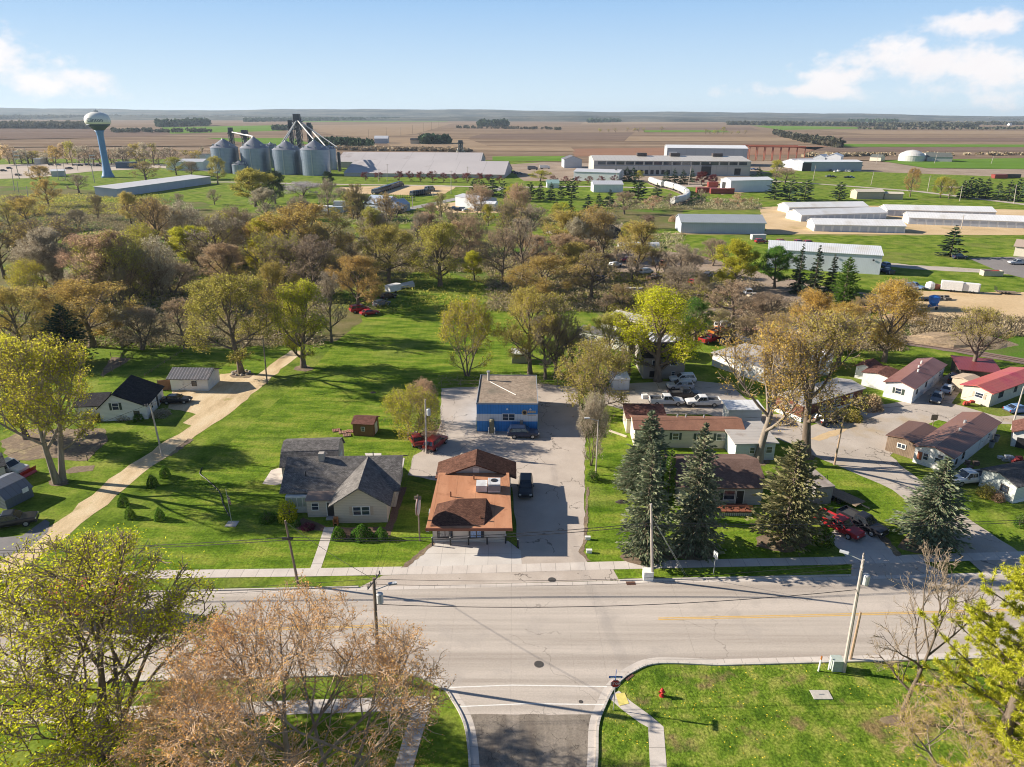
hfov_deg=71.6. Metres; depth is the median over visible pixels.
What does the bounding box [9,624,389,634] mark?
road marking
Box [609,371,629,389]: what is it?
white hut
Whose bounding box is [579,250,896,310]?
dirt yard
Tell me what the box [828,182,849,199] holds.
conifer tree
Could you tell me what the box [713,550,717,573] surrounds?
speed sign
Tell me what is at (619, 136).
farm field
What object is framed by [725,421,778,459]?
flat addition
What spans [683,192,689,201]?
hopper car
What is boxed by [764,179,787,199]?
conifer tree
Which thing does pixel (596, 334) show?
mobile home
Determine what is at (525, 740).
road
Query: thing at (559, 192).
conifer tree
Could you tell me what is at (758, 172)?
conifer tree
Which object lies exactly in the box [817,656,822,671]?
marker post
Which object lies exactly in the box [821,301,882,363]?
tree
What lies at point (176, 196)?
tree
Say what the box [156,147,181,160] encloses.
tree
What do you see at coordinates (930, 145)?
farm field
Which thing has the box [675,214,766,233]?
long shed
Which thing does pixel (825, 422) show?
suv
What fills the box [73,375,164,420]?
white house
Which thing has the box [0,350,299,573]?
gravel lane
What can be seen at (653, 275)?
pickup truck
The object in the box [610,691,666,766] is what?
sidewalk
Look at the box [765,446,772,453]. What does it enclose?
window
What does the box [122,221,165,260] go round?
tree
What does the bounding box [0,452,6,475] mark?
pale shed
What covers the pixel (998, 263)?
parking lot
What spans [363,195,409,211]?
blue roofed house
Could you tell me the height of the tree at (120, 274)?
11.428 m
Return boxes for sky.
[0,0,1023,115]
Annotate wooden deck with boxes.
[717,504,752,515]
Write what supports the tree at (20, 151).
on the ground at (124, 447)
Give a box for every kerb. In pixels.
[0,672,470,766]
[20,586,358,594]
[595,656,989,766]
[619,574,851,580]
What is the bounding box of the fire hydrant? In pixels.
[659,688,664,697]
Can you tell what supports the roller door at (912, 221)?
in the storage building at (975, 220)
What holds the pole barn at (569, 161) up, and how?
on the factory yard at (558, 170)
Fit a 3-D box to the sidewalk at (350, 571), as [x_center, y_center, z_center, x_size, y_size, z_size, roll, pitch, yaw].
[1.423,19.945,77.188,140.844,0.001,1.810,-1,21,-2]
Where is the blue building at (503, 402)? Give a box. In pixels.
[476,370,537,433]
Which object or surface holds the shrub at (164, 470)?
on the ground at (124, 447)
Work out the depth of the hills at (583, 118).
5661.92 m
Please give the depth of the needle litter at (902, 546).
81.12 m
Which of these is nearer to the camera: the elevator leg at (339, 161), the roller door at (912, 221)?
the roller door at (912, 221)
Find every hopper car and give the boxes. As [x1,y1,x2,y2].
[648,177,655,184]
[653,179,664,186]
[664,181,675,189]
[670,195,686,204]
[673,184,681,192]
[680,186,687,193]
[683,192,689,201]
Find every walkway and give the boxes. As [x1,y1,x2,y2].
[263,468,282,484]
[365,453,380,455]
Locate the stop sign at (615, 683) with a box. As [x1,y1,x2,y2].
[609,670,622,709]
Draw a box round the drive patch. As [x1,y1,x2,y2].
[0,520,49,556]
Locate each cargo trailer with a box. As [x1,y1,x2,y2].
[385,283,402,292]
[750,234,767,239]
[940,280,964,291]
[963,282,983,293]
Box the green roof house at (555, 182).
[546,179,559,187]
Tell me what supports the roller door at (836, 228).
in the storage building at (859, 225)
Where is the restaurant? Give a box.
[425,473,512,541]
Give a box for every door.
[155,395,159,407]
[179,380,184,389]
[212,375,215,385]
[326,501,334,515]
[734,490,744,503]
[815,226,821,230]
[824,226,830,231]
[833,226,840,231]
[842,226,849,231]
[851,227,858,231]
[860,227,867,231]
[869,227,876,232]
[878,227,885,232]
[887,211,893,215]
[887,227,894,232]
[895,211,901,215]
[897,228,903,232]
[909,219,916,223]
[918,219,924,224]
[926,219,933,224]
[935,220,942,224]
[944,220,951,225]
[953,220,960,225]
[962,221,969,225]
[971,221,978,226]
[980,222,987,226]
[989,222,996,226]
[998,222,1005,227]
[1007,223,1014,227]
[1016,223,1023,227]
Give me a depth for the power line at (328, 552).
64.35 m
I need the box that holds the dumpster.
[979,269,1003,275]
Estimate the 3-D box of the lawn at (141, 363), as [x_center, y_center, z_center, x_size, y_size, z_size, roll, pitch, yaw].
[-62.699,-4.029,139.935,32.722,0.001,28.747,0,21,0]
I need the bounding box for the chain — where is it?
[447,536,513,542]
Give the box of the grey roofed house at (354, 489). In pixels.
[279,451,407,522]
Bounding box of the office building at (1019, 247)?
[1013,239,1023,256]
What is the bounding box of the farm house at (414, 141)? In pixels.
[410,138,420,143]
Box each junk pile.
[962,400,974,404]
[963,460,979,468]
[997,455,1014,461]
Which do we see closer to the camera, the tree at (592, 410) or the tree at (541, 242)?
the tree at (592, 410)
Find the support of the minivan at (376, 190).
on the lot gravel at (403, 190)
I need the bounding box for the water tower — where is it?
[84,109,114,177]
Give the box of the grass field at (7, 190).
[0,186,213,225]
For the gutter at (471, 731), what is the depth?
57.89 m
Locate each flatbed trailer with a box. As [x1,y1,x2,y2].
[825,475,869,508]
[994,286,1020,294]
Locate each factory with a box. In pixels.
[588,153,751,175]
[664,145,748,157]
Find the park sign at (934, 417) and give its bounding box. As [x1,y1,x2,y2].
[931,415,937,425]
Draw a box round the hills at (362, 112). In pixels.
[0,108,1023,120]
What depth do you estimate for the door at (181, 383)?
125.64 m
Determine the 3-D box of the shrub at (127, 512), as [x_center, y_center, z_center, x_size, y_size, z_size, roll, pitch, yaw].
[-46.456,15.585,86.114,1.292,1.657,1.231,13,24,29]
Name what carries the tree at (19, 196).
on the grass field at (7, 190)
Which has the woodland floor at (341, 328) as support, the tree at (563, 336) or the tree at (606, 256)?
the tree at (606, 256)
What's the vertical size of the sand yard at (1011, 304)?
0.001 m
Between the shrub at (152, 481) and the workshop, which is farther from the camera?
the workshop
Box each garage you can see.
[166,367,221,390]
[279,437,344,475]
[720,177,772,191]
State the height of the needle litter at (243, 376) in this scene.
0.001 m
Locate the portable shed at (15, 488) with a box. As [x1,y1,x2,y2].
[0,472,33,509]
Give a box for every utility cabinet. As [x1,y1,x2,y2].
[642,567,653,580]
[828,655,843,671]
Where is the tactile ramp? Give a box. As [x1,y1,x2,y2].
[616,693,628,705]
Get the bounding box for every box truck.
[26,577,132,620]
[527,166,537,169]
[540,165,549,168]
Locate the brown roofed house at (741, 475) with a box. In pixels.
[663,454,768,504]
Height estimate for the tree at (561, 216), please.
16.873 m
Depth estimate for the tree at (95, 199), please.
323.98 m
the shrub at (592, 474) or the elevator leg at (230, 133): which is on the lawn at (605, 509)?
the shrub at (592, 474)
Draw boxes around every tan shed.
[850,189,884,198]
[883,191,903,199]
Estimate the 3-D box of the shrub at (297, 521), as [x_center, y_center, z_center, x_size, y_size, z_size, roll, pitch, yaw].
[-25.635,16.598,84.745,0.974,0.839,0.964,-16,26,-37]
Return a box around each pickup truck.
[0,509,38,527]
[4,457,29,473]
[646,273,662,280]
[648,393,683,405]
[667,386,701,396]
[684,394,720,406]
[698,333,720,343]
[708,326,728,334]
[813,508,865,540]
[836,505,888,537]
[880,267,894,273]
[905,281,924,289]
[950,468,982,486]
[1007,259,1023,264]
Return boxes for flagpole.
[225,489,238,526]
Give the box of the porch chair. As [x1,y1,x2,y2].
[333,516,338,525]
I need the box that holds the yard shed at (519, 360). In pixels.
[511,349,526,362]
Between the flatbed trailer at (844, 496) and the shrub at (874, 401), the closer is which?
the flatbed trailer at (844, 496)
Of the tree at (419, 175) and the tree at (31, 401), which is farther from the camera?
the tree at (419, 175)
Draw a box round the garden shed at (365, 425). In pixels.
[351,415,379,436]
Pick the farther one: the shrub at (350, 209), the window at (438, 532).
the shrub at (350, 209)
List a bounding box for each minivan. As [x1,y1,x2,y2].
[349,304,369,312]
[371,188,380,193]
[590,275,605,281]
[638,267,653,273]
[704,271,711,276]
[713,321,731,326]
[742,287,752,294]
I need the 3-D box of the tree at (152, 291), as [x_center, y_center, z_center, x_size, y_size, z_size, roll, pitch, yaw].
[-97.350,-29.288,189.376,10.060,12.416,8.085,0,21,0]
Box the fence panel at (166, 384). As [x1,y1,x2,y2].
[157,380,170,389]
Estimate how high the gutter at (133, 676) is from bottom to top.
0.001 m
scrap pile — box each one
[687,294,707,297]
[732,334,751,342]
[938,295,951,299]
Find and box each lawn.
[65,292,574,571]
[98,342,286,384]
[583,411,958,560]
[599,659,1023,766]
[613,564,850,578]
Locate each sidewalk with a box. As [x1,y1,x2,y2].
[2,551,1023,579]
[3,696,429,722]
[394,706,428,766]
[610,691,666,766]
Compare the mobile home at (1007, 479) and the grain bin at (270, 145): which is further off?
the grain bin at (270, 145)
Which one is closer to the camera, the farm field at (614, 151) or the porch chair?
the porch chair
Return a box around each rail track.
[906,342,1023,361]
[909,341,1023,359]
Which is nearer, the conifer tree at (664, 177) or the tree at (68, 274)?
the tree at (68, 274)
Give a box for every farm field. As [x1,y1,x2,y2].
[0,120,1023,162]
[0,128,202,138]
[0,138,243,146]
[161,125,282,133]
[210,138,307,144]
[303,121,447,121]
[312,123,451,136]
[387,138,573,150]
[470,132,633,140]
[492,156,564,160]
[572,146,826,155]
[582,122,723,123]
[625,137,796,140]
[634,127,757,129]
[644,130,727,131]
[751,125,868,129]
[804,147,1023,151]
[822,130,1023,134]
[841,138,1023,140]
[844,144,1023,146]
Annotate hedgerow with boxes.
[110,127,211,132]
[456,125,561,129]
[857,126,1023,129]
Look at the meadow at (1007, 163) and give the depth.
735.97 m
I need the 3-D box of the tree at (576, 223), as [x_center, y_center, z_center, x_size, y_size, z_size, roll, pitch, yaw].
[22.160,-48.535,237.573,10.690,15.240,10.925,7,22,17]
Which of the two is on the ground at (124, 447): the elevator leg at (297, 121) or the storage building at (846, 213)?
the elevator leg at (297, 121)
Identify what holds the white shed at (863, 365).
on the ground at (124, 447)
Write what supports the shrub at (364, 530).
on the garden bed at (388, 528)
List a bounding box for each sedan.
[160,393,192,404]
[359,308,379,315]
[407,432,423,446]
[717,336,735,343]
[929,390,943,403]
[940,383,955,394]
[1002,403,1023,414]
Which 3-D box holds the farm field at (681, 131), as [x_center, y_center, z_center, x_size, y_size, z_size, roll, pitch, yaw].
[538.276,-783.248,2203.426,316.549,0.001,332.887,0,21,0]
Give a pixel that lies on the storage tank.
(930, 285)
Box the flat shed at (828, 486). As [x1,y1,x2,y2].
[796,469,834,503]
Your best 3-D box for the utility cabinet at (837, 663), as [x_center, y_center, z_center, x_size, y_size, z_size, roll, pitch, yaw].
[28.772,24.838,62.973,0.960,1.170,0.860,0,21,0]
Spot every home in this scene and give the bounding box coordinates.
[580,325,627,350]
[613,310,657,329]
[622,403,744,447]
[628,330,682,353]
[711,343,799,383]
[775,378,865,421]
[807,349,832,374]
[861,357,946,402]
[885,412,1001,470]
[951,367,1023,406]
[978,460,1023,503]
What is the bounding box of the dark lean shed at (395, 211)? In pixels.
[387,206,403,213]
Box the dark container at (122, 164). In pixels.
[114,162,137,167]
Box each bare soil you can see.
[169,439,193,455]
[402,542,434,566]
[578,487,589,560]
[878,536,901,555]
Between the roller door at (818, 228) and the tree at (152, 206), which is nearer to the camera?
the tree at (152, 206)
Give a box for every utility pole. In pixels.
[12,150,19,178]
[88,153,94,182]
[144,402,162,455]
[262,339,267,383]
[282,520,299,584]
[367,570,396,680]
[425,399,430,452]
[650,503,653,580]
[833,413,844,464]
[839,549,869,672]
[849,612,861,659]
[1010,386,1023,429]
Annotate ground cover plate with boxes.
[809,690,832,699]
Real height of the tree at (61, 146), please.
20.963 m
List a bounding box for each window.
[108,403,121,410]
[311,502,318,510]
[349,506,373,515]
[437,531,452,537]
[469,531,483,537]
[502,413,514,420]
[607,161,614,164]
[669,433,681,439]
[694,433,701,440]
[713,433,726,440]
[720,490,737,499]
[749,447,755,453]
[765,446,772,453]
[892,387,904,394]
[922,453,928,460]
[933,457,943,462]
[972,391,985,399]
[999,483,1008,493]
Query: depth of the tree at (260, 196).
326.74 m
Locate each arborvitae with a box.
[655,460,663,496]
[661,449,676,513]
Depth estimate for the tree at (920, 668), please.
54.02 m
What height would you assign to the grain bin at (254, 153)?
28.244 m
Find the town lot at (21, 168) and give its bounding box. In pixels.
[0,163,207,178]
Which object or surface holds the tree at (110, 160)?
on the town lot at (21, 168)
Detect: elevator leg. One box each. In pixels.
[227,127,252,143]
[240,130,253,143]
[281,114,336,148]
[287,120,294,144]
[306,123,325,145]
[337,152,340,170]
[456,140,464,151]
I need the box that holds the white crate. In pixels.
[641,393,647,398]
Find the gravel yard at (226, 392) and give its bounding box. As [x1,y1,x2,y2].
[168,373,260,426]
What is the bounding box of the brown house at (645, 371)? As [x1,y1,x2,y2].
[634,342,687,378]
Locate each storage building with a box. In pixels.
[777,201,869,211]
[786,207,887,220]
[806,218,906,232]
[879,204,996,215]
[902,212,1023,227]
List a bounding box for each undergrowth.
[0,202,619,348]
[105,716,451,766]
[271,197,762,253]
[414,372,619,437]
[610,272,1023,351]
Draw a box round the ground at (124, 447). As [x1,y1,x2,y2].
[0,159,1023,766]
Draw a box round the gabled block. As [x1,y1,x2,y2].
[435,449,516,495]
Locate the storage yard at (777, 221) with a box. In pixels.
[632,206,1023,236]
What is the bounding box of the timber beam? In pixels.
[609,430,626,436]
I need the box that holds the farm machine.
[927,295,940,309]
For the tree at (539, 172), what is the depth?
523.53 m
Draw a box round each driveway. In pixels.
[604,381,1023,572]
[829,527,893,555]
[917,372,958,403]
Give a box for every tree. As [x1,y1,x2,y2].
[0,143,15,163]
[0,202,19,232]
[0,215,97,274]
[0,221,21,278]
[0,283,64,361]
[0,330,57,439]
[0,331,102,484]
[0,522,233,766]
[2,195,34,213]
[3,258,49,297]
[5,147,17,164]
[5,149,32,162]
[5,196,48,222]
[6,236,66,287]
[11,232,37,273]
[19,152,34,162]
[21,151,41,162]
[23,165,51,179]
[23,225,71,285]
[24,277,142,347]
[29,179,61,206]
[34,152,53,163]
[39,304,98,364]
[42,145,56,162]
[44,256,66,283]
[48,147,62,163]
[52,232,115,278]
[56,143,70,163]
[61,174,89,192]
[62,140,76,165]
[62,262,105,303]
[65,208,87,226]
[65,234,106,301]
[68,145,83,162]
[68,228,140,304]
[75,148,90,162]
[77,146,97,165]
[79,148,100,164]
[80,228,153,303]
[86,194,106,217]
[95,572,459,766]
[102,266,133,305]
[105,663,315,766]
[106,149,116,164]
[107,148,116,163]
[109,306,168,349]
[112,146,134,161]
[113,148,129,161]
[114,190,138,223]
[116,260,142,295]
[120,196,184,251]
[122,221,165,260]
[126,142,144,161]
[128,161,160,179]
[128,200,153,230]
[129,253,163,294]
[133,234,179,297]
[136,142,151,163]
[138,143,160,165]
[143,262,198,292]
[149,204,181,241]
[150,149,164,164]
[154,296,207,348]
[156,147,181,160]
[159,147,169,159]
[161,201,203,252]
[162,156,186,174]
[163,225,206,265]
[169,193,184,203]
[177,150,193,158]
[179,269,288,373]
[181,161,198,174]
[182,214,249,265]
[182,239,211,267]
[184,153,198,158]
[188,150,201,158]
[189,251,202,265]
[195,242,246,282]
[200,214,212,245]
[201,209,248,249]
[206,155,226,183]
[207,189,221,204]
[207,204,255,265]
[211,248,249,275]
[216,256,240,281]
[219,205,244,241]
[228,166,277,206]
[234,220,261,258]
[238,230,289,291]
[244,238,269,270]
[246,260,299,336]
[247,201,358,277]
[248,187,279,213]
[248,214,295,264]
[255,231,320,285]
[262,170,285,203]
[267,278,332,367]
[277,222,294,253]
[279,181,321,195]
[280,234,338,302]
[287,194,311,227]
[294,223,332,279]
[310,247,348,293]
[313,271,347,342]
[315,178,336,214]
[321,171,334,183]
[324,254,386,311]
[330,230,359,272]
[333,187,346,198]
[340,190,361,218]
[341,183,371,219]
[343,232,362,262]
[346,193,372,219]
[352,224,421,282]
[354,206,390,253]
[355,210,390,258]
[360,172,368,180]
[371,192,400,227]
[373,172,382,180]
[379,384,443,441]
[388,222,398,246]
[394,171,402,179]
[405,171,413,179]
[406,376,439,414]
[408,211,430,244]
[408,220,468,286]
[409,220,422,239]
[412,211,437,241]
[416,172,424,181]
[421,202,439,218]
[426,171,437,180]
[431,192,450,216]
[435,292,495,376]
[438,172,448,181]
[438,208,463,247]
[450,212,489,252]
[450,241,463,259]
[460,250,485,279]
[461,172,471,182]
[464,183,492,216]
[469,179,477,192]
[474,173,482,183]
[477,227,525,284]
[481,204,494,225]
[484,174,492,181]
[487,176,497,195]
[491,284,564,374]
[492,200,517,233]
[497,181,507,198]
[499,217,549,279]
[501,254,589,299]
[503,182,531,218]
[503,183,522,197]
[511,215,532,257]
[517,204,545,233]
[518,233,554,273]
[518,311,574,378]
[527,182,537,199]
[529,170,553,180]
[530,296,584,377]
[534,181,545,198]
[537,216,550,233]
[541,209,585,256]
[541,232,584,272]
[545,182,556,199]
[549,325,594,376]
[550,202,561,215]
[551,334,635,407]
[555,183,566,198]
[557,241,593,278]
[560,176,570,183]
[564,178,578,198]
[564,216,591,243]
[565,199,574,209]
[567,248,620,298]
[572,239,602,270]
[575,390,611,465]
[578,203,616,250]
[582,195,592,209]
[582,310,634,370]
[589,211,621,254]
[594,193,604,207]
[596,292,617,311]
[597,253,616,267]
[602,189,613,206]
[609,283,634,307]
[609,283,709,382]
[610,191,641,213]
[610,248,625,261]
[611,445,637,493]
[613,410,678,501]
[614,324,648,375]
[615,219,659,273]
[615,439,678,568]
[621,166,630,180]
[621,222,631,237]
[622,255,644,281]
[627,168,638,181]
[628,180,650,199]
[635,170,643,179]
[639,280,667,298]
[640,214,655,224]
[647,249,669,271]
[651,182,662,197]
[659,253,681,272]
[660,265,696,295]
[660,422,728,562]
[661,243,705,282]
[662,170,670,181]
[670,168,678,183]
[677,170,687,183]
[678,297,717,340]
[682,253,704,271]
[687,168,694,181]
[692,273,710,290]
[694,171,708,184]
[702,238,728,265]
[704,279,762,320]
[706,294,724,306]
[707,308,735,335]
[708,174,718,181]
[709,237,762,285]
[709,318,842,463]
[735,315,758,336]
[742,291,791,322]
[743,439,834,555]
[748,311,806,360]
[752,245,800,288]
[755,167,762,176]
[756,306,883,458]
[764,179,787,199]
[770,160,785,178]
[773,168,797,182]
[775,180,801,200]
[786,244,808,293]
[787,286,838,337]
[796,180,814,199]
[804,245,824,295]
[821,254,838,295]
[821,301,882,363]
[826,257,864,304]
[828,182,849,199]
[846,296,871,316]
[862,276,930,362]
[866,539,1001,721]
[877,278,920,305]
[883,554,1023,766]
[886,456,975,559]
[889,679,1023,766]
[904,167,921,196]
[932,176,952,197]
[934,225,968,258]
[942,179,959,198]
[944,305,1017,361]
[956,180,968,197]
[960,177,978,198]
[969,178,986,197]
[978,178,993,198]
[991,182,1005,200]
[998,180,1016,201]
[1010,179,1023,201]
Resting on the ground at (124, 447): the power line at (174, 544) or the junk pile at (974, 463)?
the junk pile at (974, 463)
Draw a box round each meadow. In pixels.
[763,171,1023,189]
[883,158,1023,168]
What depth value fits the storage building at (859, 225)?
300.88 m
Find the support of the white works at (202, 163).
on the town lot at (21, 168)
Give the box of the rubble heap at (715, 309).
[694,307,750,319]
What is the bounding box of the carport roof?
[722,400,764,420]
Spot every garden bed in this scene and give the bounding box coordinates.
[0,428,106,460]
[66,465,94,473]
[101,357,131,375]
[293,518,325,530]
[336,487,406,539]
[421,429,438,447]
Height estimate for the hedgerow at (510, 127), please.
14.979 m
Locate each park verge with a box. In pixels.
[811,425,850,440]
[929,420,945,427]
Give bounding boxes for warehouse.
[573,168,623,180]
[767,240,883,274]
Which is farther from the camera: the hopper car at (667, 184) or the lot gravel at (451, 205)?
the hopper car at (667, 184)
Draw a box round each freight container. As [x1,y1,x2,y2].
[695,187,716,192]
[707,182,718,186]
[709,188,734,193]
[991,174,1020,177]
[992,174,1007,177]
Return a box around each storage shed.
[337,152,485,167]
[344,160,512,177]
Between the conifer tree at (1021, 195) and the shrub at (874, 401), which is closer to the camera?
the shrub at (874, 401)
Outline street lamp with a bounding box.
[584,417,598,472]
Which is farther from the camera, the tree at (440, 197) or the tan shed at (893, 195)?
the tan shed at (893, 195)
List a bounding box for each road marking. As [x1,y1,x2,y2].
[2,626,389,636]
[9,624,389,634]
[447,685,606,687]
[459,703,603,706]
[658,610,1006,619]
[663,609,1006,617]
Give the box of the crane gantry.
[745,145,805,160]
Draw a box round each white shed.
[93,175,210,196]
[854,358,882,378]
[1010,418,1023,448]
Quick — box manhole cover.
[534,661,543,667]
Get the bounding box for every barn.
[374,136,388,142]
[455,193,496,208]
[561,155,581,167]
[781,158,813,167]
[924,152,952,161]
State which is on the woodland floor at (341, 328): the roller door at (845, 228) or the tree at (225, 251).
the tree at (225, 251)
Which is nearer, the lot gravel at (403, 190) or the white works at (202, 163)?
the lot gravel at (403, 190)
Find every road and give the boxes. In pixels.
[0,575,1023,729]
[231,182,500,187]
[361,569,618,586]
[380,188,501,213]
[468,714,597,766]
[509,181,1023,204]
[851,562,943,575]
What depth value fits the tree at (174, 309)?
145.57 m
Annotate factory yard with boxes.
[511,161,1023,186]
[702,181,744,194]
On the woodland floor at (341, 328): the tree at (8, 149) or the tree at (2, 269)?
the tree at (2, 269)
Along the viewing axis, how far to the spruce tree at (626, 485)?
92.60 m
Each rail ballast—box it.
[648,183,690,204]
[881,340,1023,363]
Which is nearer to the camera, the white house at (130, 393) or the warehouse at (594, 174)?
the white house at (130, 393)
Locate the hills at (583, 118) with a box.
[9,115,1017,122]
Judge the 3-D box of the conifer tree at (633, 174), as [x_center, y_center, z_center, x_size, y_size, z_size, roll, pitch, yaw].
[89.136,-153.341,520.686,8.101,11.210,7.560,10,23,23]
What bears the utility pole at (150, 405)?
on the gravel lane
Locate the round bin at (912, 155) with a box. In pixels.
[898,150,925,160]
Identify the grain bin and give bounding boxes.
[210,139,238,172]
[232,160,246,173]
[240,137,271,172]
[266,142,275,167]
[272,141,301,174]
[300,140,330,175]
[326,145,336,169]
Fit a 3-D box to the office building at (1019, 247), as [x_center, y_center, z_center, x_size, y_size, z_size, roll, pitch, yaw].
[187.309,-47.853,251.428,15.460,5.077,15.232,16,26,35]
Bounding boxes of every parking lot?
[408,383,586,563]
[749,169,1023,187]
[969,256,1023,277]
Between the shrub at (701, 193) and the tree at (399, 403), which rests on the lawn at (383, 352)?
the tree at (399, 403)
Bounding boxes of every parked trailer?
[329,206,345,212]
[333,201,345,205]
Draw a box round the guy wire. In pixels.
[653,519,686,575]
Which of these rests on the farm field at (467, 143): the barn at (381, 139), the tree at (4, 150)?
the barn at (381, 139)
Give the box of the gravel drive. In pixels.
[881,262,1004,273]
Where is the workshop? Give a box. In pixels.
[792,160,862,170]
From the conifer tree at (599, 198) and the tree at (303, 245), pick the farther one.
the conifer tree at (599, 198)
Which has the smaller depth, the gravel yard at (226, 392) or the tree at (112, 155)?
the gravel yard at (226, 392)
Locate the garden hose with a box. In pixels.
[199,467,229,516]
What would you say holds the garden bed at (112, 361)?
on the lawn at (141, 363)
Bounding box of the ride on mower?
[1011,456,1023,461]
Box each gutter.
[1,670,322,682]
[21,572,1006,598]
[323,667,479,766]
[587,657,716,766]
[716,652,996,662]
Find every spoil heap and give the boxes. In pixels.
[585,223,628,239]
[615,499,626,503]
[883,312,948,323]
[900,331,1017,349]
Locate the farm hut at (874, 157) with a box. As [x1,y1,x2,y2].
[869,154,884,160]
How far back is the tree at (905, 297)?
137.47 m
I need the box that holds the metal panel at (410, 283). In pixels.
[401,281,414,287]
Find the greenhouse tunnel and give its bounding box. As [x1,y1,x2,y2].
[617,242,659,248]
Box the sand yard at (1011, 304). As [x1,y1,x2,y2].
[901,290,1023,317]
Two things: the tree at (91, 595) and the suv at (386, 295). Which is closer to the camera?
the tree at (91, 595)
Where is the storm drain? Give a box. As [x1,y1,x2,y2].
[624,673,633,680]
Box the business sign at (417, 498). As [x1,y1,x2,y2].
[414,495,420,539]
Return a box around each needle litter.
[48,480,68,485]
[230,371,253,377]
[294,365,313,371]
[620,552,673,564]
[669,543,718,560]
[756,534,811,552]
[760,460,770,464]
[880,714,916,725]
[898,533,957,552]
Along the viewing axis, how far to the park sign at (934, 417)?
111.86 m
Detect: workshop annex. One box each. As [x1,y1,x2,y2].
[813,154,826,159]
[826,153,843,159]
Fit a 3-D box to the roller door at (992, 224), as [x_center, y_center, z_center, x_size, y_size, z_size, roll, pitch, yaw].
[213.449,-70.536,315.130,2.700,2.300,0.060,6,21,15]
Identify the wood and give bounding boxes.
[0,114,242,119]
[0,119,89,128]
[154,117,211,126]
[243,117,408,121]
[271,124,312,129]
[308,136,374,145]
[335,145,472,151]
[417,133,452,143]
[476,118,509,126]
[586,118,621,122]
[726,120,978,127]
[772,128,845,147]
[801,151,1023,156]
[847,118,898,122]
[915,120,1023,124]
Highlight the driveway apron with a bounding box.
[409,541,521,565]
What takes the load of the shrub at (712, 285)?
on the dirt yard at (782, 289)
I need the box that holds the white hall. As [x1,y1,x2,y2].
[590,180,623,191]
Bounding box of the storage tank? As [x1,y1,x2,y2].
[925,281,940,289]
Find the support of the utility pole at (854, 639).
on the ground at (124, 447)
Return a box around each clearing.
[16,238,92,284]
[79,227,115,235]
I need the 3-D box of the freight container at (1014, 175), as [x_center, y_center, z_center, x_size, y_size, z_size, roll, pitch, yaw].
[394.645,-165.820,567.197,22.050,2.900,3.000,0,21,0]
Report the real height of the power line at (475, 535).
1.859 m
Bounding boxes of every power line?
[0,537,284,552]
[2,404,148,456]
[41,579,369,601]
[155,338,262,401]
[286,522,370,577]
[287,522,649,540]
[377,589,855,607]
[379,563,854,585]
[622,412,825,420]
[653,520,1023,526]
[848,386,1021,410]
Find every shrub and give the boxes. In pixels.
[92,413,104,422]
[116,415,129,421]
[116,493,129,507]
[123,506,135,519]
[132,413,144,422]
[146,474,158,488]
[150,408,171,418]
[154,507,165,521]
[159,465,170,478]
[258,510,276,524]
[276,498,297,523]
[293,518,300,527]
[299,522,315,532]
[329,207,339,213]
[331,526,345,541]
[347,206,360,218]
[350,524,373,542]
[373,527,387,541]
[388,202,407,217]
[472,204,497,219]
[554,202,574,211]
[586,468,599,482]
[609,208,621,218]
[614,223,626,231]
[642,195,662,209]
[662,193,678,208]
[668,215,675,221]
[693,188,709,202]
[706,280,726,292]
[714,198,722,205]
[729,193,746,207]
[812,525,834,548]
[838,408,863,422]
[855,393,883,412]
[975,482,996,499]
[989,490,1005,502]
[1012,513,1023,529]
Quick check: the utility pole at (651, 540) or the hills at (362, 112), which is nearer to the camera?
the utility pole at (651, 540)
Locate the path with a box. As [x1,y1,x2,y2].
[311,527,333,567]
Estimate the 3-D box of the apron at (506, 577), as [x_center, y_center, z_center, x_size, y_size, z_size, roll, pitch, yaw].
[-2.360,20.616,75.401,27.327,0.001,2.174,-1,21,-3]
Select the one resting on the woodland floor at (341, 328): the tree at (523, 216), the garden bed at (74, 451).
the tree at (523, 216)
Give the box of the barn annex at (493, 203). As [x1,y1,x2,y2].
[474,201,497,210]
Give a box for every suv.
[372,299,390,307]
[379,292,396,299]
[422,434,447,450]
[507,424,538,438]
[517,473,533,497]
[610,261,621,266]
[666,378,694,388]
[668,372,696,381]
[754,238,767,242]
[814,412,842,426]
[881,262,890,266]
[947,372,960,382]
[952,253,967,258]
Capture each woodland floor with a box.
[0,209,812,348]
[546,197,760,228]
[872,312,1023,357]
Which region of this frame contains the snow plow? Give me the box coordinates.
[20,465,36,477]
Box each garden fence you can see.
[86,435,107,460]
[102,352,132,376]
[441,379,578,385]
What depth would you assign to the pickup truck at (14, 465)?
96.35 m
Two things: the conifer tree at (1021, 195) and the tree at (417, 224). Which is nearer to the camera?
the tree at (417, 224)
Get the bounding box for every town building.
[33,158,48,163]
[50,169,65,176]
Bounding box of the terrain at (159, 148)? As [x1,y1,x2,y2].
[0,138,884,161]
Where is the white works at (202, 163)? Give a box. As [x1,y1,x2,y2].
[165,159,210,169]
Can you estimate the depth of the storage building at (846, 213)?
336.15 m
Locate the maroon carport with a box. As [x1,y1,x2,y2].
[950,355,1000,376]
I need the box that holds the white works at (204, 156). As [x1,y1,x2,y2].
[194,154,210,159]
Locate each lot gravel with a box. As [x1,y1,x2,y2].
[338,186,454,195]
[436,202,519,212]
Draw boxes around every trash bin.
[989,440,995,447]
[994,434,999,441]

